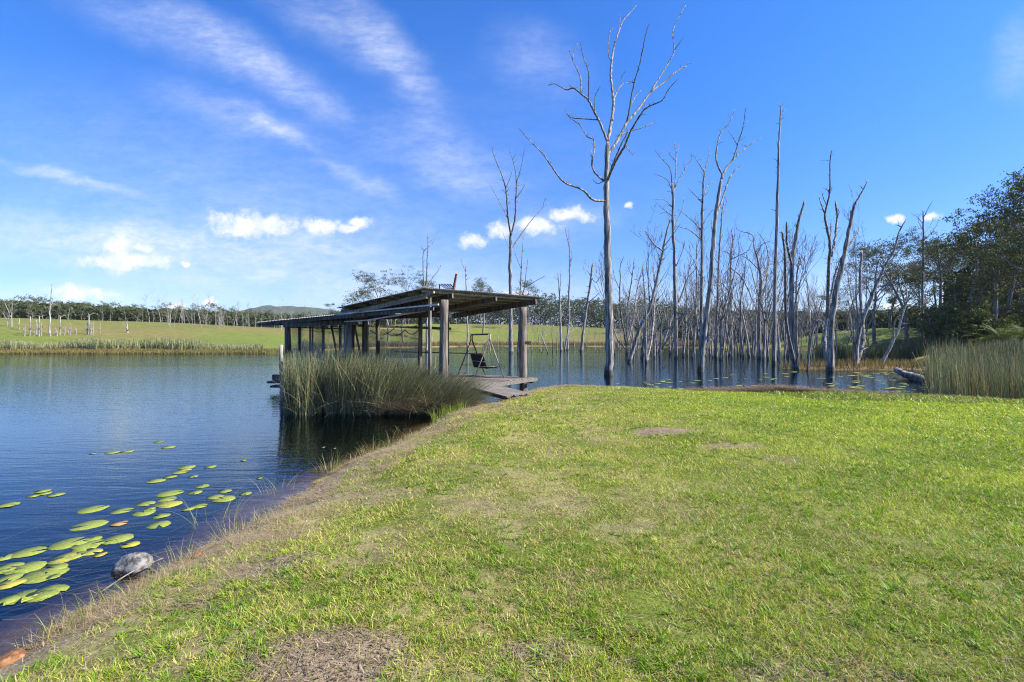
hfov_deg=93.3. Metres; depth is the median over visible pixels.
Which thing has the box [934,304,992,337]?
bush
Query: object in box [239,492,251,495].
lily pad
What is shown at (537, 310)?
gum tree
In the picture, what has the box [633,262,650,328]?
dead tree
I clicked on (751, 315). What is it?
dead tree
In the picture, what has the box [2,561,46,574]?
lily pad
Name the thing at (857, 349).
dead tree
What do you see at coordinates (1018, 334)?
palm
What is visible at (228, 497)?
lily pad
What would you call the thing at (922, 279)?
dead tree
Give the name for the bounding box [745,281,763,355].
dead tree
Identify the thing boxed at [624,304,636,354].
dead tree
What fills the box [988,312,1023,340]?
bush
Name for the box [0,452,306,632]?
floating stalks
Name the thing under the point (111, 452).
lily pad
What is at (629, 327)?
dead tree
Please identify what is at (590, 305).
gum tree
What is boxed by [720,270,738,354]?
dead tree
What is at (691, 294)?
dead tree
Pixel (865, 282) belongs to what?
dead tree
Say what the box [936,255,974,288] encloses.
gum tree
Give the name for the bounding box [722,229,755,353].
dead tree
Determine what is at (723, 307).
dead tree
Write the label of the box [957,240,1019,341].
gum tree
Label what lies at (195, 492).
lily pad
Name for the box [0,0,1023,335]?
sky
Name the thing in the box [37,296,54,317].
gum tree
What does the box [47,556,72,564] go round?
lily pad
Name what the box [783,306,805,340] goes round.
dead tree
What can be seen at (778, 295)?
dead tree
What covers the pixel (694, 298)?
dead tree
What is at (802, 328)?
dead tree
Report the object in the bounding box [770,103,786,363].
dead tree
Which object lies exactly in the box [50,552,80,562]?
lily pad
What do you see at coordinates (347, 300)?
gum tree
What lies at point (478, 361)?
swing seat
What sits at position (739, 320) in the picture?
dead tree
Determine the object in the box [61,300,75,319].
gum tree
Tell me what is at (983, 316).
bush
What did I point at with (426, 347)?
dead tree
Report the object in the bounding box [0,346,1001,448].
water
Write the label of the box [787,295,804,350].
dead tree
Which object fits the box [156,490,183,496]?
lily pad
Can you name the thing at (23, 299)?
gum tree
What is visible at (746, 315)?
dead tree
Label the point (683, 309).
dead tree
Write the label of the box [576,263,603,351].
dead tree
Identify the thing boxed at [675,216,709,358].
dead tree
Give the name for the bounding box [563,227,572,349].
dead tree
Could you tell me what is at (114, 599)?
bank shoots
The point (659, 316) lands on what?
dead tree
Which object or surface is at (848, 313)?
dead tree
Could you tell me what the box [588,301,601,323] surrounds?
gum tree
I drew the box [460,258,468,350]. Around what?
dead tree
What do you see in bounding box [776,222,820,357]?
dead tree
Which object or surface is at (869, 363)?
marsh grass
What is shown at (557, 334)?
dead tree
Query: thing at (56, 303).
gum tree
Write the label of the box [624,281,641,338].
dead tree
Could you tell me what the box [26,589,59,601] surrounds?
lily pad
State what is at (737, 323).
dead tree
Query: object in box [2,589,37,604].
lily pad
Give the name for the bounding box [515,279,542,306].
gum tree
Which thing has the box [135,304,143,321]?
gum tree
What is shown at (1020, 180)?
gum tree
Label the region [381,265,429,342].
gum tree
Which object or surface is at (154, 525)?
lily pad
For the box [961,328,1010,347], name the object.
palm
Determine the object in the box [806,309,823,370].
dead tree
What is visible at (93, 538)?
lily pad
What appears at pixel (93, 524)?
lily pad
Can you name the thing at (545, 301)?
gum tree
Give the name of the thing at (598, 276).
dead tree
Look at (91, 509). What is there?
lily pad
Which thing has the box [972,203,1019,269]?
gum tree
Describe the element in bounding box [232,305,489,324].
hills
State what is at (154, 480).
lily pad
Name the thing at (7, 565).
lily pad
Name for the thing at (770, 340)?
dead tree
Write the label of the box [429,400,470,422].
sedge plant
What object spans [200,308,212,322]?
gum tree
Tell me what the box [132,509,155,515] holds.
lily pad
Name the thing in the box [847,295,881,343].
dead tree
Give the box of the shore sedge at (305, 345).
[297,339,698,349]
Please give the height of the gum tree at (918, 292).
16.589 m
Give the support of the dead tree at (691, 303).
in the water
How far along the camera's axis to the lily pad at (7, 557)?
4.68 m
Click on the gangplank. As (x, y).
(505, 392)
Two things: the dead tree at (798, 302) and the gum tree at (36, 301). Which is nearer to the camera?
the dead tree at (798, 302)
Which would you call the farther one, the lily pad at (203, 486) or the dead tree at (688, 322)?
the dead tree at (688, 322)
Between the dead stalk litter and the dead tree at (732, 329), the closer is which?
the dead stalk litter
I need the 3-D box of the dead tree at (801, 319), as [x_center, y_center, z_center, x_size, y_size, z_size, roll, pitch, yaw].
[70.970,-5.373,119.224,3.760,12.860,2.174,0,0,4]
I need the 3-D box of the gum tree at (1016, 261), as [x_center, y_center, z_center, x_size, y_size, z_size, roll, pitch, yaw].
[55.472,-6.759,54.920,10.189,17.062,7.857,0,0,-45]
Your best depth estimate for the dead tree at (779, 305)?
51.28 m
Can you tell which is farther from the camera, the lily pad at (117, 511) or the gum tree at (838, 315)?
the gum tree at (838, 315)
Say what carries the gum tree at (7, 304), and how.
on the ground at (78, 466)
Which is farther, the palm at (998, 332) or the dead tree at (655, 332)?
the dead tree at (655, 332)
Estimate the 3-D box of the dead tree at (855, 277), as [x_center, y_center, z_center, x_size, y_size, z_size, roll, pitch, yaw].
[36.827,-7.003,53.036,2.889,20.717,4.716,0,0,13]
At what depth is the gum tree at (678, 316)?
193.29 m
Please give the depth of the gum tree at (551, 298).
310.94 m
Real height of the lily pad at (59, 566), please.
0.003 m
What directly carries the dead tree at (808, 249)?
in the water
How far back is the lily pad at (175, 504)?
6.20 m
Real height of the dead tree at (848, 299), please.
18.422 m
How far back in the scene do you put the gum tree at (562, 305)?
309.83 m
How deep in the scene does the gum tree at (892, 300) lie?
103.27 m
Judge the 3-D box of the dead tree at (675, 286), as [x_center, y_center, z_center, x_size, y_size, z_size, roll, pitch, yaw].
[19.582,-11.755,58.959,3.829,28.730,7.866,0,0,42]
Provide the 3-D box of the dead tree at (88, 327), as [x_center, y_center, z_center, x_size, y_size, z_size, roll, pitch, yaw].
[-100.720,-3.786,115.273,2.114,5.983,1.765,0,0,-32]
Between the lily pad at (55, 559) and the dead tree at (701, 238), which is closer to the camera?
the lily pad at (55, 559)
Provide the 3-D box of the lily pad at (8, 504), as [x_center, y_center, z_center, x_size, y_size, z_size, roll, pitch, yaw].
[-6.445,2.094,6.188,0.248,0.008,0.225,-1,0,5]
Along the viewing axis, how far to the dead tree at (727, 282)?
70.18 m
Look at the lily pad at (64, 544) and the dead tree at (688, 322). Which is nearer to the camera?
the lily pad at (64, 544)
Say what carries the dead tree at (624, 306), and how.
in the water
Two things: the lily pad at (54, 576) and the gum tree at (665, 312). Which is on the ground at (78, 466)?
the gum tree at (665, 312)
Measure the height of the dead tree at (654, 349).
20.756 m
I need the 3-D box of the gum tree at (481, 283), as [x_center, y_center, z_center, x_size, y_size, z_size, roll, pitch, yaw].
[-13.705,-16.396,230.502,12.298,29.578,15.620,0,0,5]
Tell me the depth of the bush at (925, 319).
68.97 m
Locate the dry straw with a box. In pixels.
[1,384,1023,681]
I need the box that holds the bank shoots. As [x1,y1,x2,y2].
[14,394,975,649]
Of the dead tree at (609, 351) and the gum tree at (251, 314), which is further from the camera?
the gum tree at (251, 314)
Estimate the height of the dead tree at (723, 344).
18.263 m
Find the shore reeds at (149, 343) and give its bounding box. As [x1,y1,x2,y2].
[0,336,264,350]
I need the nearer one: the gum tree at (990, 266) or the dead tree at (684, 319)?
the dead tree at (684, 319)
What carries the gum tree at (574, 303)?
on the ground at (78, 466)
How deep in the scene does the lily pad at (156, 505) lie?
6.24 m
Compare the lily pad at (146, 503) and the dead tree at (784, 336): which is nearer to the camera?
the lily pad at (146, 503)
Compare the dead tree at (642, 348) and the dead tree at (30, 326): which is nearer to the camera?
the dead tree at (642, 348)
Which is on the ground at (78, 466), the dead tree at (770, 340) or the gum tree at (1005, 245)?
the gum tree at (1005, 245)
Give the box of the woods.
[0,299,932,342]
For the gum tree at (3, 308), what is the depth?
153.15 m
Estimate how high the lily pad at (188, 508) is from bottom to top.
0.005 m
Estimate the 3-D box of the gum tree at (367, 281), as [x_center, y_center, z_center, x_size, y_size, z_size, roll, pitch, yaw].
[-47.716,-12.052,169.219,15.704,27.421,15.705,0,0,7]
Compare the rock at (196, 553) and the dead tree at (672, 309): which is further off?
the dead tree at (672, 309)
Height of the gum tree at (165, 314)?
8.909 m
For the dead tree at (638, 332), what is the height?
14.650 m
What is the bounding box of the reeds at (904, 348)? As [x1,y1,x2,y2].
[812,334,962,359]
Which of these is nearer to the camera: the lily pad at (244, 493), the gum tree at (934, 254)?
the lily pad at (244, 493)
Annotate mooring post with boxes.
[279,345,283,427]
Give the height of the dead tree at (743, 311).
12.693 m
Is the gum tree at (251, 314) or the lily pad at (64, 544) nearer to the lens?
the lily pad at (64, 544)
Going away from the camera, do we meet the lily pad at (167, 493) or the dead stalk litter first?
the lily pad at (167, 493)
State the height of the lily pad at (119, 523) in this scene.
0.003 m
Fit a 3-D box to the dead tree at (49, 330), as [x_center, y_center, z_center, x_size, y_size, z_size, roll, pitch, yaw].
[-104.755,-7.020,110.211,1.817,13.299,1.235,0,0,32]
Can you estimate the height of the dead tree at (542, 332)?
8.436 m
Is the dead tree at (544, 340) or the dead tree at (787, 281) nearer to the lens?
the dead tree at (787, 281)
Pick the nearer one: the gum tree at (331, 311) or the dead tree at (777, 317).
the dead tree at (777, 317)
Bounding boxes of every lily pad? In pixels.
[0,502,20,507]
[0,554,12,560]
[0,562,24,569]
[0,566,15,573]
[0,573,23,581]
[0,578,26,589]
[0,595,20,605]
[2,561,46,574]
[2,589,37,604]
[11,546,46,557]
[22,567,69,583]
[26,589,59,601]
[33,584,69,598]
[34,489,51,492]
[41,563,67,571]
[46,573,61,579]
[47,493,65,496]
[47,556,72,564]
[48,537,89,549]
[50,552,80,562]
[70,520,108,530]
[70,551,86,558]
[71,539,104,549]
[71,544,98,551]
[77,505,108,513]
[81,548,102,555]
[83,536,101,540]
[93,552,107,556]
[99,534,133,544]
[105,451,120,453]
[109,521,127,525]
[110,508,133,513]
[119,541,139,547]
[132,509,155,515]
[136,501,155,505]
[145,479,165,482]
[146,521,170,528]
[152,513,170,518]
[153,500,175,506]
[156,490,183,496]
[156,496,176,501]
[158,501,182,507]
[171,470,188,473]
[178,465,195,468]
[181,507,194,510]
[187,490,201,494]
[189,503,207,508]
[194,484,209,487]
[206,495,223,498]
[212,495,235,501]
[218,489,231,492]
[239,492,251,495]
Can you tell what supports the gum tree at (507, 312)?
on the ground at (78, 466)
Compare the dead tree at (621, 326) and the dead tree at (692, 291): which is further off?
the dead tree at (621, 326)
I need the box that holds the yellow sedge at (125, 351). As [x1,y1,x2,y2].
[0,347,319,353]
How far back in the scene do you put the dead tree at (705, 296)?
68.76 m
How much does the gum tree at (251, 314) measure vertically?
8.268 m
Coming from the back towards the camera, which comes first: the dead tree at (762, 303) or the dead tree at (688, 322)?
the dead tree at (688, 322)
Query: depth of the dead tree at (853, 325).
82.20 m
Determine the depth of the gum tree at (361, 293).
179.22 m
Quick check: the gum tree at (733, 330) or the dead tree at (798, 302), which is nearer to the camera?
the dead tree at (798, 302)
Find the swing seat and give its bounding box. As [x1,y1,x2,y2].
[457,333,504,377]
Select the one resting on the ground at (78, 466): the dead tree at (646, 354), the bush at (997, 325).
the bush at (997, 325)
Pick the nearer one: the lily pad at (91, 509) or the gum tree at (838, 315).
the lily pad at (91, 509)
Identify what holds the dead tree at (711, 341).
in the water
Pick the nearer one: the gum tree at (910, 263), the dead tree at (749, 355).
the dead tree at (749, 355)
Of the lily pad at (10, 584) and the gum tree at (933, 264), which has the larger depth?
the gum tree at (933, 264)
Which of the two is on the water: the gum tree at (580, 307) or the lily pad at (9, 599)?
the lily pad at (9, 599)
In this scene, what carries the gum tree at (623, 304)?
on the ground at (78, 466)
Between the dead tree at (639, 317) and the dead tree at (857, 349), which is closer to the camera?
the dead tree at (857, 349)
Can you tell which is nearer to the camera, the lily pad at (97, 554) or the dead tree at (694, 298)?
the lily pad at (97, 554)
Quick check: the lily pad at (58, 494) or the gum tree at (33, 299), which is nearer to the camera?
the lily pad at (58, 494)
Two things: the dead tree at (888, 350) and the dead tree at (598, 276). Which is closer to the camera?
the dead tree at (888, 350)
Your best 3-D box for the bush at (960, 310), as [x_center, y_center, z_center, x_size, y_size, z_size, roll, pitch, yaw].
[49.923,-1.546,55.854,7.408,7.533,7.922,0,0,-27]
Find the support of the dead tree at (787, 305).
in the water
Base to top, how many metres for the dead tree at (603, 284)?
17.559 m
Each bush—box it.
[899,293,991,343]
[916,305,938,329]
[923,305,1013,347]
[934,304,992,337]
[938,305,1010,342]
[971,319,1021,344]
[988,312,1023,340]
[992,310,1023,333]
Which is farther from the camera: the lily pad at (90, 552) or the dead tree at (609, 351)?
the dead tree at (609, 351)
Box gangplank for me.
[469,381,530,398]
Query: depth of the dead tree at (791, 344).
34.33 m
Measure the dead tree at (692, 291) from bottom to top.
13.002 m
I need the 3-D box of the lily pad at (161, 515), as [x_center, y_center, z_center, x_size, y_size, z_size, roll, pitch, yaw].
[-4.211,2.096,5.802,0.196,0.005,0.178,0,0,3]
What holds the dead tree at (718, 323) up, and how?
in the water
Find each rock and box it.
[0,648,26,668]
[111,552,153,580]
[193,551,202,557]
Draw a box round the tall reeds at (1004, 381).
[912,336,1023,399]
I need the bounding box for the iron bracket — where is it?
[452,274,457,289]
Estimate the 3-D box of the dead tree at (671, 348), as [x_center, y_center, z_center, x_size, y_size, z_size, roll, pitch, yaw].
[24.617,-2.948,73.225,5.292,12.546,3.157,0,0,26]
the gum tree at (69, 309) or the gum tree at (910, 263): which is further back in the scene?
the gum tree at (69, 309)
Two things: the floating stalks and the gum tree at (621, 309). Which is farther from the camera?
the gum tree at (621, 309)
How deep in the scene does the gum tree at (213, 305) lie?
193.50 m
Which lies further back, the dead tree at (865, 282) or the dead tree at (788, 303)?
the dead tree at (788, 303)
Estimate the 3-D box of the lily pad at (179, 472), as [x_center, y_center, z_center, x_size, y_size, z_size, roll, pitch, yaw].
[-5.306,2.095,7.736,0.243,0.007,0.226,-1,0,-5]
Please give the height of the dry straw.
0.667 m
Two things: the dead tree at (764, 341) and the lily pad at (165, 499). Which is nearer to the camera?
the lily pad at (165, 499)
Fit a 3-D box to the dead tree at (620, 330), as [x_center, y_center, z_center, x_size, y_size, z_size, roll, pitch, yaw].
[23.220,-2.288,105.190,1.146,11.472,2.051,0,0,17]
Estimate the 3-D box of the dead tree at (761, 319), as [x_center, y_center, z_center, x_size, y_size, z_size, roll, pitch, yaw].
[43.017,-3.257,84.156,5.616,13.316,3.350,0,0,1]
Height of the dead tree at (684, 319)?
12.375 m
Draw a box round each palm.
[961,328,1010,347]
[978,324,1022,342]
[990,324,1023,345]
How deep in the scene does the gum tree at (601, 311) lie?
270.01 m
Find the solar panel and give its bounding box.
[439,284,452,288]
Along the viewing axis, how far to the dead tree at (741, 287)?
77.76 m
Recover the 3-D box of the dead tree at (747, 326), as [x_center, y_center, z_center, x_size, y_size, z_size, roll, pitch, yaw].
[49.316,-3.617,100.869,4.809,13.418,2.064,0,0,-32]
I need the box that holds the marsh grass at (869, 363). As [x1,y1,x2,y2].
[777,357,923,369]
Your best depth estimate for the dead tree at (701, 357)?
33.40 m
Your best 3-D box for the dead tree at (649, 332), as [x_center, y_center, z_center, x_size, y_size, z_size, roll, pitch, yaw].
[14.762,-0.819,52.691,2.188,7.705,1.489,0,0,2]
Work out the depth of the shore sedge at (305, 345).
163.45 m
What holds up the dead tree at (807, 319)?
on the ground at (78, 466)
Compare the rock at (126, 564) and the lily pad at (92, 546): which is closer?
the rock at (126, 564)
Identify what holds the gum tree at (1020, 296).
on the ground at (78, 466)
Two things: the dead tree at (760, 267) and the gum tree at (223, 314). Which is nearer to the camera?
the dead tree at (760, 267)
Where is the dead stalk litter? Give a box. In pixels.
[665,383,916,394]
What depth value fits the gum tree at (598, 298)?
289.95 m
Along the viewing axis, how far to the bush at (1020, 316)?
56.24 m
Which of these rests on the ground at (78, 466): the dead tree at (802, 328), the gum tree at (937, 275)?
the gum tree at (937, 275)
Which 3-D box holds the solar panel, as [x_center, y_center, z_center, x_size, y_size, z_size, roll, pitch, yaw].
[-2.110,-1.759,16.140,0.385,0.366,0.840,0,0,-30]
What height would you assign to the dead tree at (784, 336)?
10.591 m
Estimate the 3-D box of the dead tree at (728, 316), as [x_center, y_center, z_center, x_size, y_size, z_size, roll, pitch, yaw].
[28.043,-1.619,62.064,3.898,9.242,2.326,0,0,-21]
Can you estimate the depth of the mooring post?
17.25 m
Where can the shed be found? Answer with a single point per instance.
(270, 326)
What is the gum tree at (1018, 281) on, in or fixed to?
on the ground at (78, 466)
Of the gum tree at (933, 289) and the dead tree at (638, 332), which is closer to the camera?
the dead tree at (638, 332)
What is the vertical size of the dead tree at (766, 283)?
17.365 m
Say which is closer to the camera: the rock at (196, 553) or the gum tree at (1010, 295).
the rock at (196, 553)
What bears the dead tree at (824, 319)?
in the water
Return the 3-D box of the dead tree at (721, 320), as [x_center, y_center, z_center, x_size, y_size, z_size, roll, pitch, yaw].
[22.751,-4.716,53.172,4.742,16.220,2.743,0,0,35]
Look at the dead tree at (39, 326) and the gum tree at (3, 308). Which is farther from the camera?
the gum tree at (3, 308)
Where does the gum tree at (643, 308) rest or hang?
on the ground at (78, 466)
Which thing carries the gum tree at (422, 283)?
on the ground at (78, 466)
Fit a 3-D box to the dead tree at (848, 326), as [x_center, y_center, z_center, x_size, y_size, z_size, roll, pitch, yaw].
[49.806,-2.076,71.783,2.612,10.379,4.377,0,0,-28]
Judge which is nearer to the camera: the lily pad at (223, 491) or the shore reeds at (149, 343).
the lily pad at (223, 491)
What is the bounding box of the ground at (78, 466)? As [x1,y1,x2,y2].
[0,318,1023,681]
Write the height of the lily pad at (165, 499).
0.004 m
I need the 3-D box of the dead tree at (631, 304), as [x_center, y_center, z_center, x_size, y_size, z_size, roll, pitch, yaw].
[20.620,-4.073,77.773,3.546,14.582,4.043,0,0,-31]
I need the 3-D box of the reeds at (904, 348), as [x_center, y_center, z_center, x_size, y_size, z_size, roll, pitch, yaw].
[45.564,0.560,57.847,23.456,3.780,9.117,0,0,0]
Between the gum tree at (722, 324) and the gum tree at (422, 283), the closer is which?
the gum tree at (722, 324)
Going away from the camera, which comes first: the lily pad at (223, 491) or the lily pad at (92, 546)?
the lily pad at (92, 546)
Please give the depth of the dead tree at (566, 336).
103.91 m
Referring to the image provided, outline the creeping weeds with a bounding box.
[756,389,1023,404]
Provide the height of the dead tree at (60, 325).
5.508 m
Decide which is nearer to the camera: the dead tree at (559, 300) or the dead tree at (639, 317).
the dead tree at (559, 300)
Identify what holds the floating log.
on the water
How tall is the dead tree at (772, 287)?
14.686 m
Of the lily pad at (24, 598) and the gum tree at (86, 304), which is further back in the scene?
the gum tree at (86, 304)
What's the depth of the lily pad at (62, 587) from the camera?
4.10 m
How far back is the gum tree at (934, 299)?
99.83 m
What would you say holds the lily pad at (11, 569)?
on the water
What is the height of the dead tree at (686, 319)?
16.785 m
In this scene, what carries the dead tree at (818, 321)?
in the water
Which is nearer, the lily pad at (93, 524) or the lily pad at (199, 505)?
the lily pad at (93, 524)
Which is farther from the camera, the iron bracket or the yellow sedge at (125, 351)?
the yellow sedge at (125, 351)
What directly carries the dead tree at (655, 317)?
in the water
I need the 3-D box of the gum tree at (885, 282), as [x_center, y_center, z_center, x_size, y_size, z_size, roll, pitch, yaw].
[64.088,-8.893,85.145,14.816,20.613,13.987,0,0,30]
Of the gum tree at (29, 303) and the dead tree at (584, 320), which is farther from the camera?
the gum tree at (29, 303)
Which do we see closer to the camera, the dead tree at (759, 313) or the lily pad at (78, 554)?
the lily pad at (78, 554)
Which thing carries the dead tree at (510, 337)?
in the water
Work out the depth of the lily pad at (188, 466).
8.07 m
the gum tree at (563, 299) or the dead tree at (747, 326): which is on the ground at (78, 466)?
the gum tree at (563, 299)
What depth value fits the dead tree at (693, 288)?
69.48 m
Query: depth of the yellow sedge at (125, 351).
80.14 m
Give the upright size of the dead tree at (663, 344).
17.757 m
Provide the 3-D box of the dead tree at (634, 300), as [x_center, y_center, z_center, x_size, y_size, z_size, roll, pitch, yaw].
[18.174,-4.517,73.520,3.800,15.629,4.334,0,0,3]
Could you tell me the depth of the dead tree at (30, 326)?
108.96 m
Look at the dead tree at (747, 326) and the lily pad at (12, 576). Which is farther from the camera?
the dead tree at (747, 326)
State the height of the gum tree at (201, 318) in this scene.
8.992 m
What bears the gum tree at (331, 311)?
on the ground at (78, 466)
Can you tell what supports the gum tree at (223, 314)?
on the ground at (78, 466)
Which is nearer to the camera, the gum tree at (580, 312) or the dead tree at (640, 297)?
the dead tree at (640, 297)
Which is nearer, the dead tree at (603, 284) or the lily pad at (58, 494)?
the lily pad at (58, 494)
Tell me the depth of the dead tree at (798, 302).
73.93 m
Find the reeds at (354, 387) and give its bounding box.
[261,345,501,424]
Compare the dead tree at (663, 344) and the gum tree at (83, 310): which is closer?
the dead tree at (663, 344)
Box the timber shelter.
[257,287,544,427]
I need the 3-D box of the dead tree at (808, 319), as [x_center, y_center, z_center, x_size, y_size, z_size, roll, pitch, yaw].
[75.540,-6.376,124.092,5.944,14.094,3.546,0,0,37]
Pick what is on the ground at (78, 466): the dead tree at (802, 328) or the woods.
the woods
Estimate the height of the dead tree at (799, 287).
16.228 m
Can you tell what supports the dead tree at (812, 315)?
in the water
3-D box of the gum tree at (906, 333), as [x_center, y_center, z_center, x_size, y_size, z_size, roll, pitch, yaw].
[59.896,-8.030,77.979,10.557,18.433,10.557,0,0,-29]
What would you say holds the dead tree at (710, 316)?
in the water
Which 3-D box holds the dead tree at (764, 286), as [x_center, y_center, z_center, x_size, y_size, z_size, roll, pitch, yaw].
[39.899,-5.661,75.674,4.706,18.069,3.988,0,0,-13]
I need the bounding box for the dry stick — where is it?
[97,558,162,594]
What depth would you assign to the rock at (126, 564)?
4.36 m
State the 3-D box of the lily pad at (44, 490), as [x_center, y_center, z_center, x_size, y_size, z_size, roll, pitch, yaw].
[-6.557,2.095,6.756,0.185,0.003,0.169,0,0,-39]
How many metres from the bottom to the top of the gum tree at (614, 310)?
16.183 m
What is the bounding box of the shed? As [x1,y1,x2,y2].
[267,325,283,327]
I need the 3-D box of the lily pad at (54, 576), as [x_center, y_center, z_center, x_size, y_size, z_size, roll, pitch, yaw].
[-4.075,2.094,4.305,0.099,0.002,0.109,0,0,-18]
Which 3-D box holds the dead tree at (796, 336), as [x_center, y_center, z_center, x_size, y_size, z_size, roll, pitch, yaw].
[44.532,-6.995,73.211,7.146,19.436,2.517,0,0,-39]
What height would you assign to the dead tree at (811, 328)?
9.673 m
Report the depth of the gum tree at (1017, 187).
50.80 m
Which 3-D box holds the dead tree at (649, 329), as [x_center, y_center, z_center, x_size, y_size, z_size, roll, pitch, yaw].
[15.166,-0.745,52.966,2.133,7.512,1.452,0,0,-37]
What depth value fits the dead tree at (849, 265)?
55.23 m
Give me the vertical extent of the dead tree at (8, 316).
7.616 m
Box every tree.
[0,299,11,317]
[1,298,19,315]
[2,295,28,314]
[2,298,9,325]
[20,297,37,317]
[24,301,39,318]
[28,315,37,335]
[33,299,48,318]
[36,315,44,335]
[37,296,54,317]
[48,283,53,335]
[52,300,67,318]
[56,315,64,334]
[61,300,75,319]
[76,303,90,318]
[77,300,93,315]
[85,313,93,334]
[96,301,107,320]
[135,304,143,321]
[161,303,178,317]
[167,305,181,320]
[192,305,208,323]
[199,300,219,322]
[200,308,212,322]
[216,308,230,324]
[239,312,247,325]
[241,310,253,324]
[324,303,335,314]
[335,295,356,312]
[345,285,375,334]
[352,269,394,341]
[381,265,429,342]
[415,278,452,341]
[419,230,441,351]
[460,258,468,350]
[471,277,495,333]
[490,146,547,352]
[503,307,530,321]
[514,235,542,353]
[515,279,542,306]
[520,5,689,381]
[528,306,541,349]
[531,290,551,322]
[538,327,548,352]
[539,295,555,325]
[539,312,548,352]
[540,292,563,325]
[547,299,562,325]
[552,316,561,351]
[556,274,562,350]
[556,295,566,322]
[556,295,570,325]
[559,309,576,350]
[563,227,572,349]
[564,300,579,325]
[571,297,589,326]
[572,296,589,322]
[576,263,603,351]
[581,301,598,325]
[583,245,614,354]
[583,253,613,337]
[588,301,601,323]
[593,297,602,327]
[597,298,613,320]
[612,257,651,353]
[612,302,618,325]
[613,289,630,338]
[613,294,633,326]
[615,302,631,324]
[617,306,620,350]
[617,315,631,341]
[619,264,643,354]
[621,301,641,351]
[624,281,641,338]
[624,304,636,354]
[625,275,648,351]
[627,219,679,362]
[630,200,664,358]
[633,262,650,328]
[633,295,663,322]
[634,297,644,342]
[638,265,664,362]
[638,302,658,352]
[640,229,684,357]
[642,303,659,359]
[648,292,659,349]
[648,314,659,352]
[649,253,672,356]
[651,281,664,352]
[654,141,695,358]
[658,261,695,352]
[658,281,691,354]
[658,299,672,327]
[665,258,682,353]
[665,302,683,331]
[670,272,699,356]
[671,273,695,351]
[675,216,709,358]
[677,151,717,360]
[677,244,706,354]
[677,276,698,355]
[678,275,699,350]
[679,256,705,355]
[681,245,703,356]
[682,270,694,349]
[686,263,718,351]
[697,107,758,377]
[699,225,741,359]
[699,236,713,355]
[704,272,721,352]
[704,278,723,349]
[707,257,737,354]
[707,299,724,357]
[712,301,738,341]
[713,203,730,355]
[713,293,736,356]
[714,271,729,358]
[716,227,750,357]
[716,235,744,355]
[717,220,753,355]
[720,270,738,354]
[721,281,744,354]
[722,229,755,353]
[722,232,746,357]
[722,290,734,358]
[726,309,738,342]
[727,230,753,353]
[732,276,754,347]
[735,273,751,356]
[739,230,771,358]
[741,285,754,347]
[743,297,753,350]
[744,294,770,346]
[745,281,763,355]
[747,236,783,359]
[749,228,781,357]
[750,238,779,322]
[751,250,788,353]
[752,249,780,359]
[753,227,783,356]
[761,312,771,347]
[762,266,788,349]
[764,238,805,360]
[766,253,803,353]
[768,300,783,340]
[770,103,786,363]
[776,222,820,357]
[778,248,809,324]
[778,251,820,343]
[779,199,804,370]
[779,251,806,355]
[779,259,800,354]
[782,310,788,356]
[783,237,817,345]
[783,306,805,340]
[787,228,825,358]
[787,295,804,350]
[794,277,825,356]
[794,291,820,337]
[795,233,821,354]
[797,285,819,357]
[798,294,808,340]
[798,297,813,355]
[803,271,825,345]
[806,288,814,341]
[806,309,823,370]
[808,274,850,344]
[811,274,830,355]
[812,278,832,346]
[816,290,851,323]
[819,151,867,377]
[819,219,905,365]
[822,230,858,359]
[826,226,926,343]
[827,186,871,359]
[831,216,875,359]
[836,299,864,346]
[837,292,852,344]
[838,273,878,330]
[841,271,854,328]
[843,258,867,345]
[847,235,926,338]
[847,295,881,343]
[848,271,888,337]
[857,222,883,341]
[862,257,928,329]
[881,265,914,363]
[882,260,929,328]
[895,245,944,313]
[897,256,966,313]
[899,230,973,310]
[902,264,938,327]
[905,235,988,297]
[906,202,939,336]
[906,231,984,302]
[920,208,1023,346]
[932,224,1023,307]
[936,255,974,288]
[940,197,1023,338]
[942,246,1023,304]
[952,209,1023,344]
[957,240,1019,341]
[959,169,1023,270]
[966,220,1023,297]
[970,206,1023,310]
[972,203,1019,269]
[978,207,1023,339]
[999,167,1023,252]
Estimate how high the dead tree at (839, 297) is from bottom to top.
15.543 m
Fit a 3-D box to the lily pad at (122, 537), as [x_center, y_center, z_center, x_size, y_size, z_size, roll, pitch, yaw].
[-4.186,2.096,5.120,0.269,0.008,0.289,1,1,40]
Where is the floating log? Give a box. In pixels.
[894,367,925,381]
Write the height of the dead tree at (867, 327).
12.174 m
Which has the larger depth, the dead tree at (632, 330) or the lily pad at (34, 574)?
the dead tree at (632, 330)
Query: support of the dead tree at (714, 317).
in the water
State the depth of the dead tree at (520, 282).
79.88 m
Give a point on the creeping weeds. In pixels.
(937, 396)
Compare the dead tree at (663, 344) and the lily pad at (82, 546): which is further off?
the dead tree at (663, 344)
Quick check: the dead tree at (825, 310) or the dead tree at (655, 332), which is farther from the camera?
the dead tree at (655, 332)

